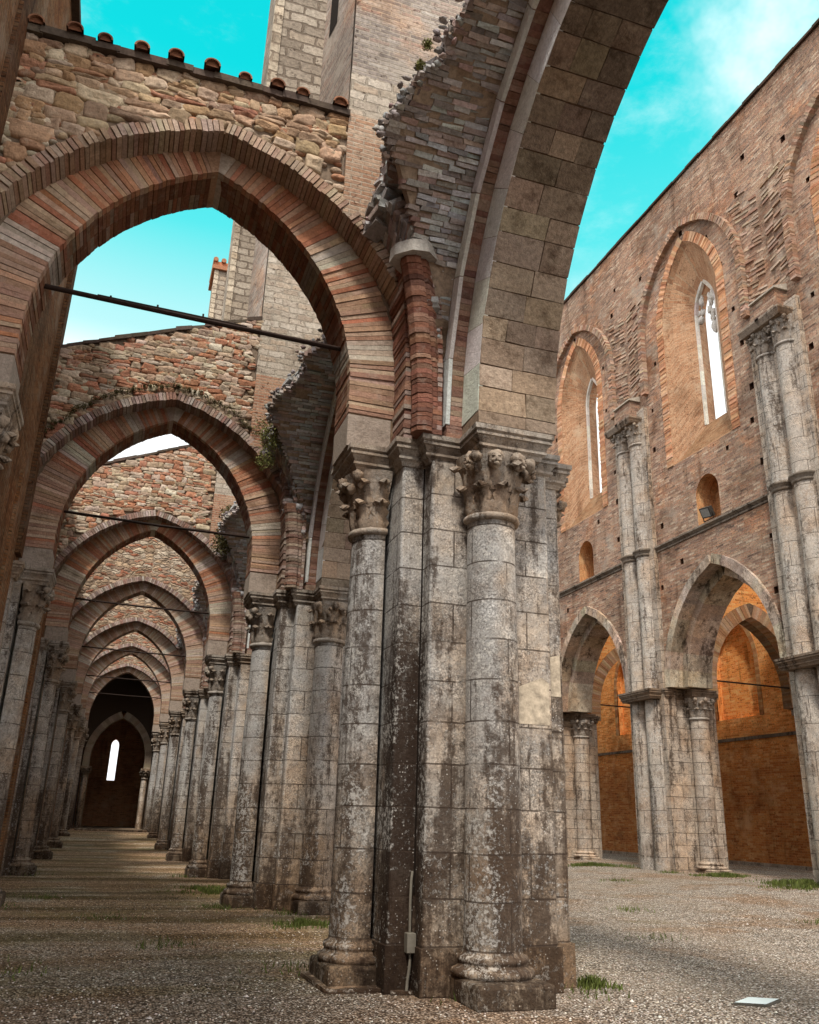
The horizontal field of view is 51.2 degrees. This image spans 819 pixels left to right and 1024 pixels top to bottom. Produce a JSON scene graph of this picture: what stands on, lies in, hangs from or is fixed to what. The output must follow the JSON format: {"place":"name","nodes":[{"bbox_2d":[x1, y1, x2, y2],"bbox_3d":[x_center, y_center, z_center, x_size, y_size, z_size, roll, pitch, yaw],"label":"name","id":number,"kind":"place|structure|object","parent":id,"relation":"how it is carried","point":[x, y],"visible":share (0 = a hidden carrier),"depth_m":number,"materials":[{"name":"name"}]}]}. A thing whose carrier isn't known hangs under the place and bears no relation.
{"place":"outdoors","nodes":[
{"label":"outdoors","id":0,"kind":"place"},
{"bbox_2d":[0,830,818,1023],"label":"ground","id":1,"kind":"structure","parent":0,"point":[111,867],"depth_m":11.09,"materials":[{"name":"grey gravel"}]},
{"bbox_2d":[0,0,80,870],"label":"aisle wall","id":2,"kind":"structure","parent":1,"relation":"on","point":[19,475],"depth_m":15.11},
{"bbox_2d":[0,381,23,469],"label":"wall respond","id":3,"kind":"structure","parent":2,"relation":"attached to","point":[11,420],"depth_m":9.30,"materials":[{"name":"stone"}]},
{"bbox_2d":[0,560,56,906],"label":"wall respond","id":4,"kind":"structure","parent":2,"relation":"attached to","point":[31,595],"depth_m":15.70,"materials":[{"name":"stone"}]},
{"bbox_2d":[0,637,69,875],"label":"wall respond","id":5,"kind":"structure","parent":2,"relation":"attached to","point":[53,658],"depth_m":22.21,"materials":[{"name":"stone"}]},
{"bbox_2d":[29,678,77,859],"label":"wall respond","id":6,"kind":"structure","parent":2,"relation":"attached to","point":[65,693],"depth_m":29.30,"materials":[{"name":"stone"}]},
{"bbox_2d":[47,703,82,847],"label":"wall respond","id":7,"kind":"structure","parent":2,"relation":"attached to","point":[74,714],"depth_m":36.42,"materials":[{"name":"stone"}]},
{"bbox_2d":[58,717,85,835],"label":"wall respond","id":8,"kind":"structure","parent":2,"relation":"attached to","point":[78,731],"depth_m":43.50,"materials":[{"name":"stone"}]},
{"bbox_2d":[66,728,88,829],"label":"wall respond","id":9,"kind":"structure","parent":2,"relation":"attached to","point":[84,736],"depth_m":50.63,"materials":[{"name":"stone"}]},
{"bbox_2d":[69,826,146,831],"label":"stone step","id":10,"kind":"object","parent":1,"relation":"on","point":[105,828],"visible":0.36,"depth_m":50.69,"materials":[{"name":"grey stone"}]},
{"bbox_2d":[72,674,159,828],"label":"end chapel","id":11,"kind":"structure","parent":1,"relation":"on","point":[120,799],"depth_m":58.73,"materials":[{"name":"brick"}]},
{"bbox_2d":[142,733,168,831],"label":"stone pier","id":12,"kind":"structure","parent":1,"relation":"on","point":[155,740],"depth_m":51.84,"materials":[{"name":"grey stone"}]},
{"bbox_2d":[85,655,160,732],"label":"arch wall","id":13,"kind":"structure","parent":12,"relation":"on","point":[135,667],"depth_m":53.13,"materials":[{"name":"brick"}]},
{"bbox_2d":[147,723,178,838],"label":"stone pier","id":14,"kind":"structure","parent":1,"relation":"on","point":[164,732],"depth_m":44.82,"materials":[{"name":"grey stone"}]},
{"bbox_2d":[81,632,170,722],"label":"arch wall","id":15,"kind":"structure","parent":14,"relation":"on","point":[155,664],"depth_m":46.06,"materials":[{"name":"brick"}]},
{"bbox_2d":[89,692,160,698],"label":"tie rod","id":16,"kind":"object","parent":15,"relation":"attached to","point":[124,695],"visible":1,"depth_m":45.70,"materials":[{"name":"metal"}]},
{"bbox_2d":[154,710,185,849],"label":"stone pier","id":17,"kind":"structure","parent":1,"relation":"on","point":[176,720],"depth_m":37.68,"materials":[{"name":"grey stone"}]},
{"bbox_2d":[72,595,184,711],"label":"arch wall","id":18,"kind":"structure","parent":17,"relation":"on","point":[156,628],"depth_m":38.99,"materials":[{"name":"brick"}]},
{"bbox_2d":[86,675,170,682],"bbox_3d":[-12.644,7.557,38.673,4.101,0.108,0.056,8,-21,-17],"label":"tie rod","id":19,"kind":"object","parent":18,"relation":"attached to","point":[128,679],"visible":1,"depth_m":38.61,"materials":[{"name":"metal"}]},
{"bbox_2d":[175,628,184,708],"bbox_3d":[-9.694,6.203,37.836,1.552,4.845,3.572,8,-21,-17],"label":"vault fragment","id":20,"kind":"object","parent":17,"relation":"on","point":[179,645],"visible":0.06,"depth_m":38.84,"materials":[{"name":"brick"}]},
{"bbox_2d":[165,688,208,861],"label":"stone pier","id":21,"kind":"structure","parent":1,"relation":"on","point":[195,703],"depth_m":30.57,"materials":[{"name":"grey stone"}]},
{"bbox_2d":[60,537,203,691],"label":"arch wall","id":22,"kind":"structure","parent":21,"relation":"on","point":[158,572],"depth_m":31.98,"materials":[{"name":"brick"}]},
{"bbox_2d":[82,646,185,656],"bbox_3d":[-10.130,5.162,31.632,4.101,0.108,0.056,8,-21,-17],"label":"tie rod","id":23,"kind":"object","parent":22,"relation":"attached to","point":[134,651],"visible":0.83,"depth_m":31.60,"materials":[{"name":"metal"}]},
{"bbox_2d":[191,580,208,688],"bbox_3d":[-7.179,3.755,30.814,1.552,4.845,3.572,8,-21,-17],"label":"vault fragment","id":24,"kind":"object","parent":21,"relation":"on","point":[198,598],"visible":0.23,"depth_m":31.36,"materials":[{"name":"brick"}]},
{"bbox_2d":[157,884,226,897],"bbox_3d":[-4.329,8.187,18.598,2.309,0.148,3.519,8,-21,-17],"label":"grass patch","id":25,"kind":"object","parent":1,"relation":"on","point":[216,890],"visible":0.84,"depth_m":18.39,"materials":[{"name":"green plant"}]},
{"bbox_2d":[184,653,251,878],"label":"stone pier","id":26,"kind":"structure","parent":1,"relation":"on","point":[227,674],"depth_m":23.43,"materials":[{"name":"grey stone"}]},
{"bbox_2d":[43,445,231,658],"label":"arch wall","id":27,"kind":"structure","parent":26,"relation":"on","point":[173,486],"depth_m":24.91,"materials":[{"name":"stone"}]},
{"bbox_2d":[75,598,208,613],"bbox_3d":[-7.615,2.715,24.610,4.101,0.108,0.056,8,-21,-17],"label":"tie rod","id":28,"kind":"object","parent":27,"relation":"attached to","point":[141,606],"visible":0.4,"depth_m":24.55,"materials":[{"name":"metal"}]},
{"bbox_2d":[208,257,236,548],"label":"buttress","id":29,"kind":"structure","parent":27,"relation":"on","point":[223,496],"depth_m":28.87,"materials":[{"name":"stone"}]},
{"bbox_2d":[216,501,248,653],"bbox_3d":[-4.663,1.308,23.793,1.552,4.845,3.572,8,-21,-17],"label":"vault fragment","id":30,"kind":"object","parent":26,"relation":"on","point":[235,558],"visible":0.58,"depth_m":24.29,"materials":[{"name":"brick"}]},
{"bbox_2d":[210,504,232,556],"bbox_3d":[-5.282,0.554,24.518,0.799,1.601,0.789,8,-21,-17],"label":"hanging plant","id":31,"kind":"object","parent":30,"relation":"attached to","point":[222,544],"visible":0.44,"depth_m":24.35,"materials":[{"name":"green plant"}]},
{"bbox_2d":[219,585,348,914],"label":"stone pier","id":32,"kind":"structure","parent":1,"relation":"on","point":[283,845],"depth_m":16.22,"materials":[{"name":"grey stone"}]},
{"bbox_2d":[17,316,282,599],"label":"arch wall","id":33,"kind":"structure","parent":32,"relation":"on","point":[80,448],"depth_m":17.86,"materials":[{"name":"stone"}]},
{"bbox_2d":[45,381,263,443],"bbox_3d":[-4.871,-1.578,17.486,5.712,2.419,0.226,8,-21,-17],"label":"wall moss","id":34,"kind":"object","parent":33,"relation":"attached to","point":[116,391],"depth_m":17.63,"materials":[{"name":"plant"}]},
{"bbox_2d":[63,510,249,538],"bbox_3d":[-5.099,0.267,17.588,4.101,0.108,0.056,8,-21,-17],"label":"tie rod","id":35,"kind":"object","parent":33,"relation":"attached to","point":[152,524],"visible":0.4,"depth_m":17.52,"materials":[{"name":"metal"}]},
{"bbox_2d":[221,220,321,447],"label":"buttress","id":36,"kind":"structure","parent":33,"relation":"on","point":[260,280],"depth_m":19.42,"materials":[{"name":"stone"}]},
{"bbox_2d":[246,625,251,653],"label":"arcade arch","id":37,"kind":"structure","parent":32,"relation":"on","point":[249,650],"depth_m":24.22,"materials":[{"name":"stone"}]},
{"bbox_2d":[260,329,335,589],"bbox_3d":[-2.148,-1.140,16.771,1.552,4.845,3.572,8,-21,-17],"label":"vault fragment","id":38,"kind":"object","parent":32,"relation":"on","point":[298,407],"visible":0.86,"depth_m":17.23,"materials":[{"name":"brick"}]},
{"bbox_2d":[252,415,282,469],"bbox_3d":[-2.776,-1.531,17.414,0.858,1.410,0.658,-1,-20,7],"label":"hanging plant","id":39,"kind":"object","parent":38,"relation":"attached to","point":[259,461],"visible":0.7,"depth_m":17.36,"materials":[{"name":"green plant"}]},
{"bbox_2d":[262,916,328,929],"bbox_3d":[-1.726,6.325,13.205,1.320,0.154,1.099,-7,-22,23],"label":"grass patch","id":40,"kind":"object","parent":1,"relation":"on","point":[297,922],"visible":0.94,"depth_m":13.16,"materials":[{"name":"green plant"}]},
{"bbox_2d":[0,865,818,1004],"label":"weeds","id":41,"kind":"object","parent":1,"relation":"on","point":[287,913],"visible":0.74,"depth_m":13.26,"materials":[{"name":"green plant"}]},
{"bbox_2d":[300,422,576,1012],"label":"stone pier","id":42,"kind":"structure","parent":1,"relation":"on","point":[490,925],"depth_m":9.20,"materials":[{"name":"grey stone"}]},
{"bbox_2d":[0,13,398,465],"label":"arch wall","id":43,"kind":"structure","parent":42,"relation":"on","point":[105,139],"depth_m":10.73,"materials":[{"name":"stone"}]},
{"bbox_2d":[44,284,340,350],"bbox_3d":[-2.577,-2.400,10.646,4.201,0.152,0.064,8,-21,-17],"label":"tie rod","id":44,"kind":"object","parent":43,"relation":"attached to","point":[175,313],"visible":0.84,"depth_m":10.57,"materials":[{"name":"metal"}]},
{"bbox_2d":[261,0,464,225],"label":"buttress","id":45,"kind":"structure","parent":43,"relation":"on","point":[362,57],"depth_m":12.33,"materials":[{"name":"stone"}]},
{"bbox_2d":[305,332,351,590],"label":"arcade arch","id":46,"kind":"structure","parent":42,"relation":"on","point":[328,556],"depth_m":17.09,"materials":[{"name":"stone"}]},
{"bbox_2d":[404,871,415,995],"bbox_3d":[0.001,4.176,8.482,0.096,1.129,0.118,8,-21,-17],"label":"junction box","id":47,"kind":"object","parent":42,"relation":"attached to","point":[409,942],"visible":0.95,"depth_m":8.41,"materials":[{"name":"grey plastic"}]},
{"bbox_2d":[413,469,424,892],"bbox_3d":[0.117,1.594,9.477,0.026,4.820,0.020,8,-21,-17],"label":"black cable","id":48,"kind":"object","parent":42,"relation":"attached to","point":[419,687],"visible":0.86,"depth_m":9.34,"materials":[{"name":"black rubber"}]},
{"bbox_2d":[362,0,528,441],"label":"vault fragment","id":49,"kind":"object","parent":42,"relation":"on","point":[431,126],"visible":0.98,"depth_m":10.19,"materials":[{"name":"brick"}]},
{"bbox_2d":[414,38,433,70],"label":"small leafy plant","id":50,"kind":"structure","parent":49,"relation":"attached to","point":[426,45],"depth_m":9.58,"materials":[{"name":"green plant"}]},
{"bbox_2d":[442,0,668,438],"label":"arcade arch","id":51,"kind":"structure","parent":42,"relation":"on","point":[569,71],"depth_m":9.94,"materials":[{"name":"stone"}]},
{"bbox_2d":[563,713,602,860],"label":"nave pier","id":52,"kind":"structure","parent":1,"relation":"on","point":[583,820],"depth_m":34.68,"materials":[{"name":"stone"}]},
{"bbox_2d":[545,18,818,713],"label":"nave wall","id":53,"kind":"structure","parent":52,"relation":"on","point":[729,217],"depth_m":29.55,"materials":[{"name":"brick"}]},
{"bbox_2d":[557,337,607,532],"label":"window","id":54,"kind":"structure","parent":53,"relation":"in","point":[576,410],"depth_m":37.56,"materials":[{"name":"brick"}]},
{"bbox_2d":[656,231,739,468],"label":"window","id":55,"kind":"structure","parent":53,"relation":"in","point":[696,270],"depth_m":30.44,"materials":[{"name":"brick"}]},
{"bbox_2d":[699,505,714,521],"bbox_3d":[9.601,0.026,27.554,0.304,0.480,0.522,10,-21,-21],"label":"floodlight","id":56,"kind":"object","parent":53,"relation":"on","point":[707,512],"visible":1,"depth_m":27.45,"materials":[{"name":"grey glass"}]},
{"bbox_2d":[809,130,818,247],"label":"window","id":57,"kind":"structure","parent":53,"relation":"in","point":[814,178],"depth_m":24.89,"materials":[{"name":"brick"}]},
{"bbox_2d":[576,973,625,992],"bbox_3d":[1.935,4.937,9.009,0.800,0.140,0.704,8,-21,-17],"label":"grass patch","id":58,"kind":"object","parent":1,"relation":"on","point":[588,981],"visible":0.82,"depth_m":8.96,"materials":[{"name":"green plant"}]},
{"bbox_2d":[568,861,637,867],"bbox_3d":[6.225,11.946,28.900,4.613,0.247,1.790,8,-21,-17],"label":"grass patch","id":59,"kind":"object","parent":1,"relation":"on","point":[601,864],"visible":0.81,"depth_m":28.86,"materials":[{"name":"green plant"}]},
{"bbox_2d":[588,636,618,720],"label":"aisle arch","id":60,"kind":"structure","parent":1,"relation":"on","point":[608,658],"depth_m":37.33,"materials":[{"name":"brick"}]},
{"bbox_2d":[601,704,629,707],"bbox_3d":[9.782,8.632,37.724,4.901,0.102,0.060,8,-21,-17],"label":"tie rod","id":61,"kind":"object","parent":60,"relation":"attached to","point":[614,706],"depth_m":37.47,"materials":[{"name":"metal"}]},
{"bbox_2d":[604,396,731,873],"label":"nave pier","id":62,"kind":"structure","parent":1,"relation":"on","point":[680,819],"depth_m":28.37,"materials":[{"name":"stone"}]},
{"bbox_2d":[708,583,793,715],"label":"aisle arch","id":63,"kind":"structure","parent":62,"relation":"on","point":[746,609],"depth_m":31.28,"materials":[{"name":"brick"}]},
{"bbox_2d":[717,680,789,688],"bbox_3d":[12.281,6.200,30.747,4.901,0.102,0.060,8,-21,-17],"label":"tie rod","id":64,"kind":"object","parent":63,"relation":"attached to","point":[753,684],"visible":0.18,"depth_m":30.74,"materials":[{"name":"metal"}]},
{"bbox_2d":[597,624,812,870],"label":"aisle wall","id":65,"kind":"structure","parent":1,"relation":"on","point":[764,804],"depth_m":34.58,"materials":[{"name":"brick"}]},
{"bbox_2d":[689,872,759,877],"bbox_3d":[9.112,10.525,24.833,3.016,0.178,1.429,8,-21,-17],"label":"grass patch","id":66,"kind":"object","parent":1,"relation":"on","point":[723,874],"visible":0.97,"depth_m":24.72,"materials":[{"name":"green plant"}]},
{"bbox_2d":[732,997,781,1007],"bbox_3d":[3.407,4.826,8.365,0.280,0.077,0.589,-14,-25,37],"label":"ground light","id":67,"kind":"object","parent":1,"relation":"on","point":[757,1001],"visible":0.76,"depth_m":8.32,"materials":[{"name":"grey plastic"}]},
{"bbox_2d":[737,283,818,882],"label":"nave pier","id":68,"kind":"structure","parent":1,"relation":"on","point":[772,334],"depth_m":23.64,"materials":[{"name":"stone"}]},
{"bbox_2d":[745,878,818,892],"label":"grass patch","id":69,"kind":"object","parent":1,"relation":"on","point":[803,884],"visible":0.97,"depth_m":21.11,"materials":[{"name":"green plant"}]},
{"bbox_2d":[63,0,818,779],"label":"sky","id":70,"kind":"structure","parent":0,"point":[701,59],"materials":[{"name":"blue"}]}
]}

